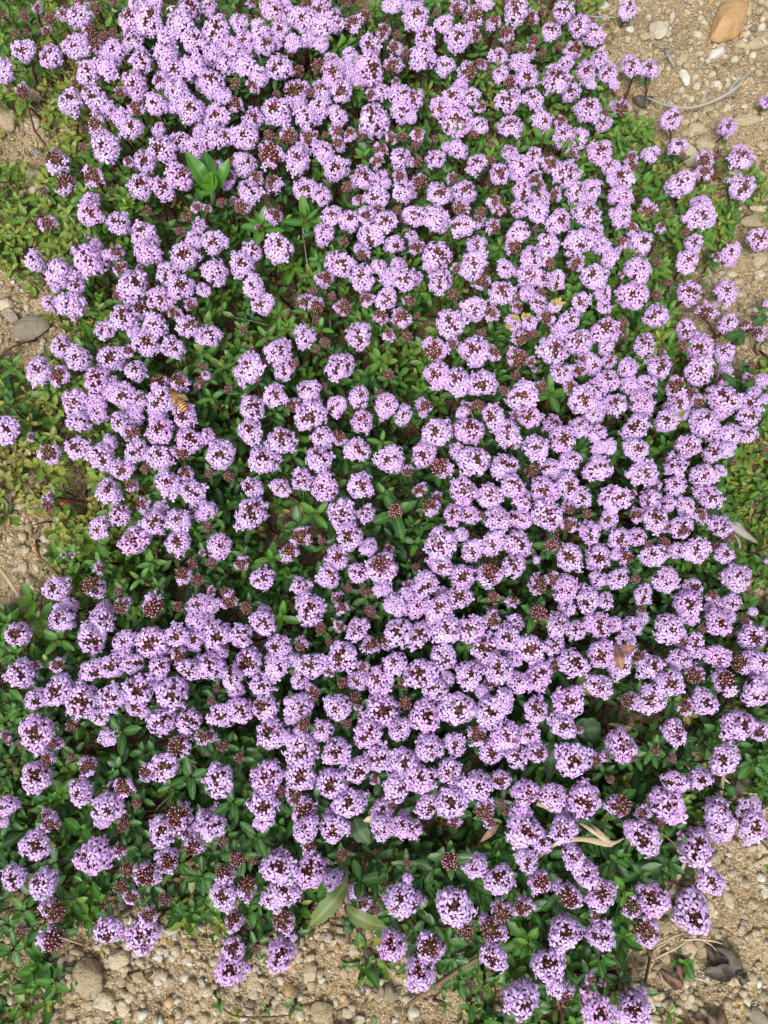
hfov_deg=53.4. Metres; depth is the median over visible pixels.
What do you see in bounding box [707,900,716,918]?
stone
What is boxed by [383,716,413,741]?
thyme flower
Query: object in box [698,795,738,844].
thyme flower
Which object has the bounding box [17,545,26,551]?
stone
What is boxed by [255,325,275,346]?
leafy shoot
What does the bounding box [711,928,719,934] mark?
stone
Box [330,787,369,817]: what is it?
thyme flower
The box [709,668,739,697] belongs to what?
thyme flower
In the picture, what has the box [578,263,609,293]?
thyme flower
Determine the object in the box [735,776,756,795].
stone
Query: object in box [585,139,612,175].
thyme flower
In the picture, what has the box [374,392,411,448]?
thyme flower
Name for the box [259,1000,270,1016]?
leafy shoot
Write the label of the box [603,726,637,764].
thyme flower
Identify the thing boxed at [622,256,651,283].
thyme flower
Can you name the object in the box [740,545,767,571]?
leafy shoot
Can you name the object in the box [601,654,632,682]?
thyme flower
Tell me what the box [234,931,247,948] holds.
leafy shoot
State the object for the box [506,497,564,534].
thyme flower
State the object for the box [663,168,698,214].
thyme flower
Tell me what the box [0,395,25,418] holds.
leafy shoot
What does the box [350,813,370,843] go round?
weed leaf
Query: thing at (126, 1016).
stone
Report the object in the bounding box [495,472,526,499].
thyme flower
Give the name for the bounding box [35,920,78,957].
thyme flower
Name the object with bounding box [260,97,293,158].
thyme flower
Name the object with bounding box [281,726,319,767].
thyme flower
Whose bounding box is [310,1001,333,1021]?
stone
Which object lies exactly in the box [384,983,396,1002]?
stone
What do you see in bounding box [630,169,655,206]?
leafy shoot
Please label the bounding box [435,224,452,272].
leafy shoot
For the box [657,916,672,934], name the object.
stone
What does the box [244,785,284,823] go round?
thyme flower
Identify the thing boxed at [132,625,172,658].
thyme flower
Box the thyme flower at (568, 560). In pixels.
[551,541,583,572]
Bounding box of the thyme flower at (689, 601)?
[669,589,702,622]
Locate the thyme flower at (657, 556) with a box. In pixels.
[637,544,668,567]
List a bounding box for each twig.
[0,220,44,299]
[32,427,48,441]
[223,1008,287,1018]
[407,957,479,1006]
[590,16,617,18]
[646,71,752,108]
[652,37,688,66]
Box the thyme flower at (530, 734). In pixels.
[503,720,540,748]
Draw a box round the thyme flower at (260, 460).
[248,444,282,478]
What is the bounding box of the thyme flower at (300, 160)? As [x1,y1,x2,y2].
[285,143,310,181]
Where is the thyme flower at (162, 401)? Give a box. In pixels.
[146,382,177,419]
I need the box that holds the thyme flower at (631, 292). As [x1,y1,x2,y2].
[613,280,649,320]
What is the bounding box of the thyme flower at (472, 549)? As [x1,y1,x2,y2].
[459,536,483,563]
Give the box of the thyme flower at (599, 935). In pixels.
[581,917,615,951]
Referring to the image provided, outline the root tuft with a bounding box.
[651,931,722,959]
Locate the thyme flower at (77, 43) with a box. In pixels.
[60,32,95,61]
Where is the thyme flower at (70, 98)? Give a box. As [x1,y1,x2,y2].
[57,86,84,142]
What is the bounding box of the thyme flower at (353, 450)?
[343,436,371,464]
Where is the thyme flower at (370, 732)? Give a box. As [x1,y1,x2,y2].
[353,714,386,749]
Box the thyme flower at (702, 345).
[685,330,714,380]
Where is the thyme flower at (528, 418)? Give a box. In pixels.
[516,406,544,433]
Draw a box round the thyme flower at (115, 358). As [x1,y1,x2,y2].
[95,345,126,380]
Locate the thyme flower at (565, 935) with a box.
[546,912,585,954]
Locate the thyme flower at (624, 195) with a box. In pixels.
[604,185,634,211]
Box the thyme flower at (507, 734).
[489,717,520,749]
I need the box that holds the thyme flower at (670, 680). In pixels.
[654,668,685,695]
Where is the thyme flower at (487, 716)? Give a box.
[474,693,504,730]
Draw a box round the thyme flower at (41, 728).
[18,712,59,756]
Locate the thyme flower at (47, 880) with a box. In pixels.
[28,865,77,903]
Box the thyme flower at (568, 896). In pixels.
[546,872,584,908]
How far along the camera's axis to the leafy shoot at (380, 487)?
0.38 m
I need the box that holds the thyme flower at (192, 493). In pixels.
[178,479,208,505]
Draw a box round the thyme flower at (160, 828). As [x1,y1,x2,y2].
[149,813,175,849]
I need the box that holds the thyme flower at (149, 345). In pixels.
[130,327,164,372]
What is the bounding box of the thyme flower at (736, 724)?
[702,709,758,741]
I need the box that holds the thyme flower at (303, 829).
[293,814,320,843]
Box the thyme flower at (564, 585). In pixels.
[544,573,580,607]
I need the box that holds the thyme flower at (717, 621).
[698,605,732,636]
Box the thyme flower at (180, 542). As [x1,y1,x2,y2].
[164,530,192,565]
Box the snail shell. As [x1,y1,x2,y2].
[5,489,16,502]
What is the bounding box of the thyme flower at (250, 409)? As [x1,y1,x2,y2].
[240,393,265,447]
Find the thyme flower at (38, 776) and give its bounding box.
[20,760,58,795]
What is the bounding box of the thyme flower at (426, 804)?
[405,792,437,819]
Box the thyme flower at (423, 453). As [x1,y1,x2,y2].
[412,437,436,470]
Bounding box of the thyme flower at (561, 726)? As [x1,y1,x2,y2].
[545,711,576,742]
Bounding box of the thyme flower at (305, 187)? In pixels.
[293,177,319,238]
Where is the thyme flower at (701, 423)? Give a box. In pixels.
[681,407,719,440]
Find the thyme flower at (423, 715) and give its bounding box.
[406,694,440,734]
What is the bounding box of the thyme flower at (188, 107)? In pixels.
[177,94,204,136]
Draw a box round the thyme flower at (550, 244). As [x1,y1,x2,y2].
[533,231,560,259]
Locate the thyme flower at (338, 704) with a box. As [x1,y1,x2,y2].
[322,689,354,721]
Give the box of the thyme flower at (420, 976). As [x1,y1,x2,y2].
[403,953,436,994]
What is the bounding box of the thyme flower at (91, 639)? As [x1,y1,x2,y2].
[76,620,133,657]
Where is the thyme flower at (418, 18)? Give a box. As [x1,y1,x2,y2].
[401,3,428,83]
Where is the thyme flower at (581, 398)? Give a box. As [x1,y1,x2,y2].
[565,382,597,418]
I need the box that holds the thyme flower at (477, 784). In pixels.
[457,768,493,800]
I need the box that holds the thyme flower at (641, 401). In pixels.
[595,390,656,423]
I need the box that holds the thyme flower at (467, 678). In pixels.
[452,660,483,691]
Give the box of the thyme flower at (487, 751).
[478,734,505,765]
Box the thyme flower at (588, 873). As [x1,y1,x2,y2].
[568,857,599,890]
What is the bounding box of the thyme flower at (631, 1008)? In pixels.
[613,971,651,1023]
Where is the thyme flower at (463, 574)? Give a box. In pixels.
[448,563,476,588]
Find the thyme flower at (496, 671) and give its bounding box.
[483,651,513,684]
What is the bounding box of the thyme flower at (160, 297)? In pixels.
[145,284,176,338]
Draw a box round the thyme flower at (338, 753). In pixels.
[320,734,351,767]
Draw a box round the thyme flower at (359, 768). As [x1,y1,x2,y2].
[342,751,373,785]
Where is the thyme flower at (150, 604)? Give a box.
[141,589,185,622]
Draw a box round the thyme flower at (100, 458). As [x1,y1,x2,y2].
[82,441,124,481]
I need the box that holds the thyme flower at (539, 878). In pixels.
[523,867,550,898]
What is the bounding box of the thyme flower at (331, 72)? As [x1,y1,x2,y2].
[321,60,344,121]
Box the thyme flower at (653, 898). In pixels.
[620,879,671,918]
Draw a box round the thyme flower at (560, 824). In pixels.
[545,812,578,845]
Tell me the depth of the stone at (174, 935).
0.38 m
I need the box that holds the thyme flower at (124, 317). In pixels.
[107,303,160,346]
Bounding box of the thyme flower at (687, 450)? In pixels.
[669,434,702,458]
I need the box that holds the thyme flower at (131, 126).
[118,116,167,170]
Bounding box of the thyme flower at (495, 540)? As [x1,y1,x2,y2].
[482,530,505,556]
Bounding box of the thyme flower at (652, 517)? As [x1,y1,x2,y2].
[640,503,668,539]
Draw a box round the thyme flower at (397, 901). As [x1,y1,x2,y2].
[382,882,414,920]
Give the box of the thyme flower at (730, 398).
[703,384,744,416]
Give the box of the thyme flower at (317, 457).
[305,446,335,475]
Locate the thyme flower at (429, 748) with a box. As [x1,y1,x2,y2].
[414,727,444,762]
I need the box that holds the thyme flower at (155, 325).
[141,310,178,369]
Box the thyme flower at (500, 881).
[483,862,517,899]
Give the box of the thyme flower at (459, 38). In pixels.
[443,23,472,92]
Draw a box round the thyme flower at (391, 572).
[364,550,397,583]
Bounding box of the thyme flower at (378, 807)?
[369,795,393,820]
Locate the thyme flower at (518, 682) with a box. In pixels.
[506,670,534,695]
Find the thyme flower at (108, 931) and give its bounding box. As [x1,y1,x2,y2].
[93,902,125,943]
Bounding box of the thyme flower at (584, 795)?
[565,777,602,820]
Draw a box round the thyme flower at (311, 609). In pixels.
[294,591,326,626]
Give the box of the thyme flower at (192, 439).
[174,426,213,454]
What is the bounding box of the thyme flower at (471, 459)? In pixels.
[456,446,490,476]
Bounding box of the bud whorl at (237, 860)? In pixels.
[221,832,256,876]
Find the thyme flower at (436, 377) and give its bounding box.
[422,360,448,417]
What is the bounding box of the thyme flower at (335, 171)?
[323,155,351,204]
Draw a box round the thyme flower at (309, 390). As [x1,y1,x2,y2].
[296,380,324,404]
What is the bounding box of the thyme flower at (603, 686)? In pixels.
[583,668,614,700]
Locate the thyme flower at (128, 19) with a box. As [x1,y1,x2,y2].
[118,8,159,62]
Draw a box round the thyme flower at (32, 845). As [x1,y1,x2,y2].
[17,827,56,860]
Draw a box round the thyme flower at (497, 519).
[481,505,512,538]
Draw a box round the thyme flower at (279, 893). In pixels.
[268,880,302,907]
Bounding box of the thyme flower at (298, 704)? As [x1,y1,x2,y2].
[283,690,314,720]
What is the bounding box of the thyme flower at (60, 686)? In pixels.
[43,672,78,706]
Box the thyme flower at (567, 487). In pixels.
[555,469,579,500]
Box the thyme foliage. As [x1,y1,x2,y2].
[0,0,767,1023]
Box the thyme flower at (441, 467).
[424,458,453,487]
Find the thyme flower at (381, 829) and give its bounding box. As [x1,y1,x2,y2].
[370,812,393,842]
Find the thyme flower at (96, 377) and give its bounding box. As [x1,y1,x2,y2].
[83,366,109,395]
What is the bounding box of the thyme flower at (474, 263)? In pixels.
[458,249,488,304]
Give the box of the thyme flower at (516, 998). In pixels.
[500,974,539,1022]
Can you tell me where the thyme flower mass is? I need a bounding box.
[0,0,767,1002]
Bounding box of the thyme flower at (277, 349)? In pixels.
[262,337,292,372]
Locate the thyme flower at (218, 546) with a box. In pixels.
[206,532,232,561]
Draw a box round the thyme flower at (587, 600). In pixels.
[575,582,598,617]
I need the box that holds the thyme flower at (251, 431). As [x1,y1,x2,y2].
[236,418,266,453]
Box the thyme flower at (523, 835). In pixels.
[502,811,544,849]
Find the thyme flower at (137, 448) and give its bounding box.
[124,435,171,470]
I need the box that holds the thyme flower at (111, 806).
[90,790,127,822]
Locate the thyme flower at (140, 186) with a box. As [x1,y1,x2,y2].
[125,172,153,205]
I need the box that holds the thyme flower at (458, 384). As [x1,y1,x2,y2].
[439,367,470,421]
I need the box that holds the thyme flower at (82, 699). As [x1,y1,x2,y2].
[64,679,99,722]
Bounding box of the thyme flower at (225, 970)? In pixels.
[213,952,251,988]
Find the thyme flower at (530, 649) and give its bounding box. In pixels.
[514,631,551,664]
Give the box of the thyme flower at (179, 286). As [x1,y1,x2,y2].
[166,273,195,314]
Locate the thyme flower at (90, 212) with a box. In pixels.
[77,199,108,245]
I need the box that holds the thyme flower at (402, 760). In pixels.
[385,746,419,777]
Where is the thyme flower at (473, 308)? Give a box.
[459,294,487,329]
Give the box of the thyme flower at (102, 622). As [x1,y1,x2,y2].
[88,606,144,635]
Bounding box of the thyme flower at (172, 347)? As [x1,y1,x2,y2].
[159,334,186,369]
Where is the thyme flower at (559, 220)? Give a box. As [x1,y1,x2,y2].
[535,207,570,240]
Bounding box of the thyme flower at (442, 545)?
[422,524,462,561]
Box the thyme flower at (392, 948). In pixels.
[377,924,412,961]
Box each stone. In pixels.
[0,108,17,132]
[0,296,14,310]
[1,308,18,322]
[12,315,51,339]
[13,502,24,509]
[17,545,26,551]
[17,561,27,572]
[22,168,41,193]
[27,86,40,103]
[32,561,43,569]
[40,535,47,542]
[70,588,77,598]
[71,957,102,997]
[93,991,114,1011]
[94,945,101,950]
[94,1016,101,1023]
[108,949,129,969]
[115,976,126,984]
[116,999,130,1016]
[124,1012,131,1021]
[127,982,136,994]
[132,971,144,982]
[133,1010,139,1022]
[139,993,144,1000]
[140,963,145,968]
[164,947,169,956]
[172,932,177,939]
[231,983,239,991]
[246,971,260,991]
[246,1007,253,1015]
[277,976,283,984]
[303,961,316,980]
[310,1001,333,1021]
[319,941,324,949]
[330,939,336,946]
[334,944,340,952]
[336,926,343,933]
[342,1008,355,1018]
[349,941,360,957]
[352,1015,364,1023]
[361,985,370,994]
[363,930,371,938]
[372,987,379,1001]
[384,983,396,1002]
[501,1011,509,1018]
[581,0,609,9]
[639,30,649,40]
[642,954,651,962]
[647,996,655,1013]
[647,1015,661,1023]
[649,21,668,39]
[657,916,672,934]
[660,952,671,963]
[660,970,674,988]
[665,29,670,37]
[668,207,675,217]
[678,53,686,62]
[679,69,689,85]
[679,940,697,958]
[682,144,698,166]
[684,1000,691,1008]
[688,123,704,134]
[695,138,716,150]
[698,946,706,957]
[702,104,713,111]
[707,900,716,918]
[709,0,748,42]
[709,46,724,58]
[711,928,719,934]
[715,852,720,864]
[721,169,739,183]
[723,890,734,908]
[724,856,732,863]
[726,270,737,277]
[734,40,746,48]
[734,114,760,125]
[734,970,750,986]
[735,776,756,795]
[738,925,744,931]
[739,215,765,227]
[747,898,758,909]
[748,37,765,49]
[748,1005,767,1023]
[749,204,767,211]
[749,251,767,266]
[751,931,756,942]
[754,272,764,277]
[756,141,767,150]
[757,839,767,853]
[758,1004,763,1011]
[761,889,767,898]
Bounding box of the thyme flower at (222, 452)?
[205,438,237,513]
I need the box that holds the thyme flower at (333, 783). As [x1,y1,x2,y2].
[315,766,347,799]
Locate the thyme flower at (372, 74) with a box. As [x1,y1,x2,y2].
[355,50,391,111]
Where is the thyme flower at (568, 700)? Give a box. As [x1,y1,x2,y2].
[550,685,588,718]
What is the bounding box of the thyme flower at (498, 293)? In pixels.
[486,281,517,309]
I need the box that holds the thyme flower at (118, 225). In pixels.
[105,211,132,241]
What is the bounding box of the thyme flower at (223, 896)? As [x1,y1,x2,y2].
[209,876,245,914]
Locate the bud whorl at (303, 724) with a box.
[295,714,318,731]
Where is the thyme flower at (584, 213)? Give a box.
[558,201,602,249]
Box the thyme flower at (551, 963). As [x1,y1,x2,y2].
[530,942,567,984]
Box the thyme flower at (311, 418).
[294,399,328,430]
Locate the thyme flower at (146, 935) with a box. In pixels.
[123,910,163,956]
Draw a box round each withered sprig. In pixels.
[504,312,531,328]
[551,297,566,305]
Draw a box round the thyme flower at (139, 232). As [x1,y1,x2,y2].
[130,219,160,282]
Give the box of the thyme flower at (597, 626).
[568,611,612,639]
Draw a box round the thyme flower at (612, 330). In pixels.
[587,316,623,349]
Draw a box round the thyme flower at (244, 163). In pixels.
[232,151,258,212]
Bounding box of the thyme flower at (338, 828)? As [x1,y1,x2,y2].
[319,812,352,844]
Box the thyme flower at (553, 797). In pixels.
[538,781,567,812]
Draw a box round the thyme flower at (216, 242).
[200,230,237,277]
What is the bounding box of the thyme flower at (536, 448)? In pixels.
[521,433,549,477]
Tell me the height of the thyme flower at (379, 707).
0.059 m
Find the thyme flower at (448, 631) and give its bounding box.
[430,614,460,643]
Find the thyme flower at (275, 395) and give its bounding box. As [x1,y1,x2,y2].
[263,382,297,420]
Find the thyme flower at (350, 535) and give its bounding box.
[336,521,365,552]
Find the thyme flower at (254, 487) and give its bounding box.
[240,477,272,509]
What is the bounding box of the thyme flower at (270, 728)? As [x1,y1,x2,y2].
[256,715,290,749]
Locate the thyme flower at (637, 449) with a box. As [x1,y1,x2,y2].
[604,437,649,485]
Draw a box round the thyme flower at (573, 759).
[543,738,594,778]
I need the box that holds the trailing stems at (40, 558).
[0,0,767,1023]
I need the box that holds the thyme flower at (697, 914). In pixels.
[668,884,711,935]
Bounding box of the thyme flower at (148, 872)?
[132,852,165,886]
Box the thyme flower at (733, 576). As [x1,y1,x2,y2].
[713,562,751,594]
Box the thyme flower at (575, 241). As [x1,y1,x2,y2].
[561,228,596,263]
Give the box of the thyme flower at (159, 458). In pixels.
[145,445,175,471]
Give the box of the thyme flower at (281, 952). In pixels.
[262,935,297,973]
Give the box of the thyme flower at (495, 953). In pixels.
[478,938,514,973]
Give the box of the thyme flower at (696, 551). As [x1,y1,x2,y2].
[681,536,712,572]
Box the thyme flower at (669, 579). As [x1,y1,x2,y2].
[650,565,680,598]
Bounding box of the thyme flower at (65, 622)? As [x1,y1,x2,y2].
[48,606,87,633]
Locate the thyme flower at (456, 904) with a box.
[435,885,477,928]
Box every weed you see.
[185,150,229,226]
[310,865,386,943]
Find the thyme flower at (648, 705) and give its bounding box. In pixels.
[631,682,667,715]
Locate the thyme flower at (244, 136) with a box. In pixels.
[230,123,259,154]
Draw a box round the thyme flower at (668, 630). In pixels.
[652,612,686,645]
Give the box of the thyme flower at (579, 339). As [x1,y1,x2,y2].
[564,329,592,361]
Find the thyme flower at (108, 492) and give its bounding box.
[94,477,132,515]
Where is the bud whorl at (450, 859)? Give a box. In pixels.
[427,836,472,880]
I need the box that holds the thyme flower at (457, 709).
[436,691,477,726]
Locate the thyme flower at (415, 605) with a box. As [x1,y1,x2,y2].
[406,592,427,619]
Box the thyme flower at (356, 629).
[345,616,370,642]
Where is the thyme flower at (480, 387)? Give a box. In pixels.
[467,368,498,399]
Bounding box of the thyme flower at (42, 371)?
[26,355,57,388]
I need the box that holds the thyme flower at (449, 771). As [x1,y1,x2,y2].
[436,753,466,784]
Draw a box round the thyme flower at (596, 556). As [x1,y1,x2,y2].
[578,542,611,570]
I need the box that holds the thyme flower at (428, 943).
[408,915,445,964]
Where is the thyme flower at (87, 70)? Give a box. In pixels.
[76,57,100,88]
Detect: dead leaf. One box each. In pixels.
[608,723,631,731]
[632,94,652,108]
[660,959,684,990]
[688,1008,727,1023]
[702,945,742,981]
[729,511,758,548]
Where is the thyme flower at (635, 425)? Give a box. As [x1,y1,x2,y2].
[615,413,652,440]
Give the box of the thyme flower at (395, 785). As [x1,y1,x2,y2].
[381,771,411,803]
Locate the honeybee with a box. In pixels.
[167,385,189,412]
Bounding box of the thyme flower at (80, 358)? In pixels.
[64,343,92,373]
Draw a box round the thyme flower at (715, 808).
[701,793,732,829]
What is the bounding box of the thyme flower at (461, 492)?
[449,475,478,506]
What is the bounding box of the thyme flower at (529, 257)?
[511,245,545,289]
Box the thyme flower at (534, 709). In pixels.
[519,690,547,727]
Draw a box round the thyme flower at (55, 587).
[41,575,72,600]
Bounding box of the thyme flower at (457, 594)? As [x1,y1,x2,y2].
[445,583,474,614]
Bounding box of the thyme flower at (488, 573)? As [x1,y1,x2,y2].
[475,563,505,592]
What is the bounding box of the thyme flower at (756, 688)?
[717,673,767,706]
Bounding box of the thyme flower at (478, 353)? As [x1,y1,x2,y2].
[456,334,490,369]
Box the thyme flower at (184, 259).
[168,241,203,281]
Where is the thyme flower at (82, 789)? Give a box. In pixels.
[68,776,95,808]
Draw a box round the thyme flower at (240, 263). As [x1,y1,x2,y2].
[229,249,255,281]
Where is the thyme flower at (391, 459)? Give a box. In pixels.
[372,444,404,473]
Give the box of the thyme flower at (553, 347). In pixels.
[533,333,569,377]
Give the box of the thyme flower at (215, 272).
[199,258,228,305]
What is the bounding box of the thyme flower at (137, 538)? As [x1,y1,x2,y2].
[116,524,163,559]
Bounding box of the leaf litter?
[0,0,767,1023]
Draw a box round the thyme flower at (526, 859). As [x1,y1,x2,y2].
[507,845,538,875]
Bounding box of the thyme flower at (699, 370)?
[681,354,716,386]
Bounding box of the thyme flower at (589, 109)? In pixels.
[554,97,602,155]
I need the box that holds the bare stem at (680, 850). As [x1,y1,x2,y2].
[660,831,697,898]
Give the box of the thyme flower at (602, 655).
[587,637,614,668]
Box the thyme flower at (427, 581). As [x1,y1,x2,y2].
[411,569,439,597]
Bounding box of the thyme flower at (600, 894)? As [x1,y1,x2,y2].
[582,876,618,913]
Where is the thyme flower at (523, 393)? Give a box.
[503,377,539,410]
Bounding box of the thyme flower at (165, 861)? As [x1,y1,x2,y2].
[153,836,180,874]
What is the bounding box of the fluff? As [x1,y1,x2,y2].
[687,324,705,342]
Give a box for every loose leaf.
[0,377,11,399]
[0,633,8,640]
[60,491,75,497]
[61,506,84,516]
[707,781,735,795]
[715,372,736,400]
[724,331,742,344]
[732,334,744,347]
[737,379,755,395]
[750,314,767,330]
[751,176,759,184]
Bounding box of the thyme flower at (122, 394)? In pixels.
[108,380,135,412]
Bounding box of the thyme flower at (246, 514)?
[233,497,274,533]
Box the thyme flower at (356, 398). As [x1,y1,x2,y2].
[346,385,372,413]
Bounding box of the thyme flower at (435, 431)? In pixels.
[421,417,453,448]
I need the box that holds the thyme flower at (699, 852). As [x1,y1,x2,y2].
[676,826,713,871]
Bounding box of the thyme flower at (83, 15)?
[65,5,99,57]
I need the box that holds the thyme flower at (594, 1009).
[570,988,619,1023]
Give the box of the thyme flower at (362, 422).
[349,409,375,443]
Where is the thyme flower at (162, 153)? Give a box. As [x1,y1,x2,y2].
[147,134,186,211]
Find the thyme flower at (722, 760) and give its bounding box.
[690,739,740,775]
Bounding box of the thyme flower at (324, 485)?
[310,469,338,503]
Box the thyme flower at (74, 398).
[62,388,97,430]
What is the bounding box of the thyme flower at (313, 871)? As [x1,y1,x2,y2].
[294,850,336,890]
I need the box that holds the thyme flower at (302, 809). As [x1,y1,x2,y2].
[292,779,327,821]
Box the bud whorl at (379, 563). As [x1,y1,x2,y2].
[370,552,390,581]
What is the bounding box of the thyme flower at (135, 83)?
[120,68,166,141]
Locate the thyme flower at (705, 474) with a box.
[683,462,719,486]
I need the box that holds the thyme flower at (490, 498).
[475,481,503,511]
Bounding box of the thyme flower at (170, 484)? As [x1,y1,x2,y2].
[153,468,180,501]
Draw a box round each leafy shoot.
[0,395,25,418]
[0,930,23,967]
[1,354,25,378]
[9,895,36,923]
[13,204,47,241]
[16,583,45,613]
[36,964,68,1002]
[43,630,75,655]
[83,551,122,573]
[95,709,146,756]
[96,501,125,520]
[130,567,174,596]
[137,551,168,572]
[157,779,186,798]
[162,850,193,881]
[169,757,206,799]
[184,855,216,896]
[197,388,223,412]
[207,511,229,529]
[212,990,224,1013]
[213,786,245,822]
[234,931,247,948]
[235,821,269,859]
[241,205,284,244]
[253,541,287,578]
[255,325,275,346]
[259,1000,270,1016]
[269,600,301,633]
[270,301,289,340]
[272,316,302,365]
[282,194,326,257]
[282,998,302,1017]
[292,323,311,365]
[293,300,313,354]
[300,502,327,541]
[309,317,333,367]
[354,148,369,197]
[367,430,394,451]
[376,482,393,511]
[432,989,452,1013]
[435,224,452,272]
[440,970,470,1000]
[463,999,476,1010]
[474,961,494,994]
[523,126,554,186]
[535,374,570,412]
[589,945,616,977]
[605,970,631,990]
[612,682,653,712]
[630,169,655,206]
[634,734,665,761]
[655,691,689,718]
[697,227,714,249]
[739,592,758,611]
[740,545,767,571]
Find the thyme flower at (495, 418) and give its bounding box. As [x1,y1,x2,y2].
[481,402,504,432]
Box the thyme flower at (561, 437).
[547,424,576,454]
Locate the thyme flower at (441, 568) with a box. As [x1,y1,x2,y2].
[424,555,453,578]
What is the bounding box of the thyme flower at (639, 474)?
[624,459,658,488]
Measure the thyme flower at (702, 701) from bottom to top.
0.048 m
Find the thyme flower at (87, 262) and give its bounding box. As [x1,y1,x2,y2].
[70,242,110,287]
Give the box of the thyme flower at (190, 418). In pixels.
[172,402,203,428]
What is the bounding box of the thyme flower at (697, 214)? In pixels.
[680,201,717,231]
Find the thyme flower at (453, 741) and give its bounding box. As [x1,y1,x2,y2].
[442,724,468,757]
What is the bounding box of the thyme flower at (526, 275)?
[515,264,540,295]
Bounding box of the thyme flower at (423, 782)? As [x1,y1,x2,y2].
[402,763,437,795]
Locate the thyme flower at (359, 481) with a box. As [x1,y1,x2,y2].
[347,470,374,502]
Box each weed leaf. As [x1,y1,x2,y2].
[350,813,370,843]
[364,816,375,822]
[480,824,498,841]
[541,739,558,781]
[574,671,595,695]
[578,717,600,741]
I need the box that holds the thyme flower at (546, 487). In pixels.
[530,476,559,503]
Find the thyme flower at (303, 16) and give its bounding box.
[293,4,319,73]
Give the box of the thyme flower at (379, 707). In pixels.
[358,692,403,727]
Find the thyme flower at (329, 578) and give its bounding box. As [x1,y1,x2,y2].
[311,561,340,588]
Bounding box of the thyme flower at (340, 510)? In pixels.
[327,497,358,533]
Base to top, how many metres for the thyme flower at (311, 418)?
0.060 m
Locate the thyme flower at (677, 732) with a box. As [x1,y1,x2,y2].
[642,717,686,748]
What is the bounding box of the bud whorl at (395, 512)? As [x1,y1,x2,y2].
[373,489,416,539]
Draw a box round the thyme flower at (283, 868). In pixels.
[258,845,298,886]
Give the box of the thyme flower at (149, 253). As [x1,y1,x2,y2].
[134,237,163,270]
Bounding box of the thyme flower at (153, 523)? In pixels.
[137,510,170,557]
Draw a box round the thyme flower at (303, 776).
[285,762,316,790]
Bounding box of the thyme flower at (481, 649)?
[468,630,502,669]
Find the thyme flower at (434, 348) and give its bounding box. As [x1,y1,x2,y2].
[419,336,449,367]
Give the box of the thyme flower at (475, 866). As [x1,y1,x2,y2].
[454,840,488,878]
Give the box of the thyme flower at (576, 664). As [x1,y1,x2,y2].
[556,647,590,678]
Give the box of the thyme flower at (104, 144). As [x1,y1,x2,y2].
[89,129,122,171]
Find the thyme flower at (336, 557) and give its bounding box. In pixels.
[323,544,349,570]
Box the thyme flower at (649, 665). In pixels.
[625,653,665,683]
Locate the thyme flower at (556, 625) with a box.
[540,610,569,636]
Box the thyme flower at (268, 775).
[249,758,284,795]
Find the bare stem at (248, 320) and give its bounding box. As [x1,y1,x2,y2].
[223,315,268,325]
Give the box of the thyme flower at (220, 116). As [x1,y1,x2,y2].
[204,102,236,154]
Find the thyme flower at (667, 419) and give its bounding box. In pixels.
[649,407,680,439]
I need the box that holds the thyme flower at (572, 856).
[550,842,585,877]
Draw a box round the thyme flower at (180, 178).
[164,161,193,211]
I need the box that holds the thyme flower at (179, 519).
[165,508,202,535]
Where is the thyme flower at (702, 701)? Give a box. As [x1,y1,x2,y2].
[684,685,719,714]
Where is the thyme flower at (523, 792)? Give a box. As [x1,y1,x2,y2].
[506,774,541,806]
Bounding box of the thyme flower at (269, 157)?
[258,140,287,204]
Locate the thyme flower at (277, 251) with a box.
[262,232,300,296]
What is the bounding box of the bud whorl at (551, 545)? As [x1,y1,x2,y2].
[532,531,563,559]
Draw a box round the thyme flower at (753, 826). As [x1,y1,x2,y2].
[729,805,767,846]
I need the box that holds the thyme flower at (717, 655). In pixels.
[692,642,732,669]
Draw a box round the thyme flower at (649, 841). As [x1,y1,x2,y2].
[621,816,662,858]
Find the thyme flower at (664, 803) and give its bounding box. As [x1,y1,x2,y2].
[643,785,687,824]
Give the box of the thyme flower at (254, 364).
[232,349,265,392]
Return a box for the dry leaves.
[613,644,635,669]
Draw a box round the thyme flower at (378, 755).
[361,739,391,772]
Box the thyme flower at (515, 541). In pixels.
[501,528,531,558]
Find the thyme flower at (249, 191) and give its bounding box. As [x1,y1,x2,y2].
[237,179,265,210]
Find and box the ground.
[0,0,767,1023]
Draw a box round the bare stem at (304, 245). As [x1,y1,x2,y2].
[302,218,307,263]
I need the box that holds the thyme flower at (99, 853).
[72,834,130,876]
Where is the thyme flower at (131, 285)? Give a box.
[116,270,149,306]
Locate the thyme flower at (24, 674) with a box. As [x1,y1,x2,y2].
[1,656,53,691]
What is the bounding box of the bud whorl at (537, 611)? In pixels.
[521,596,549,632]
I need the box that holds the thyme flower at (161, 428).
[144,416,176,447]
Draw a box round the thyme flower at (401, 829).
[390,810,417,840]
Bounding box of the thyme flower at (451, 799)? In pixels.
[435,779,469,818]
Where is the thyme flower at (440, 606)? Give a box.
[424,593,452,621]
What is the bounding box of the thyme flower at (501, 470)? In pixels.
[490,453,519,485]
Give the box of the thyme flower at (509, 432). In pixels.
[494,419,522,461]
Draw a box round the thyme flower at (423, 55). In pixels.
[408,42,437,122]
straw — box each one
[0,567,19,597]
[536,800,556,813]
[538,821,623,857]
[671,862,686,888]
[697,775,729,824]
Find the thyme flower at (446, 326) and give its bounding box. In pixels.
[436,308,468,342]
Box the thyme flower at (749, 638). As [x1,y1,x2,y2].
[729,619,767,650]
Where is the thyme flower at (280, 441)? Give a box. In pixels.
[263,426,299,466]
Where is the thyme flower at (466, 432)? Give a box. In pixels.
[454,418,484,467]
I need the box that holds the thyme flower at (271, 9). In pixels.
[259,0,283,22]
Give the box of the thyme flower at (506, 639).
[494,620,523,651]
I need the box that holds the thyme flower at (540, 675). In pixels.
[524,659,552,695]

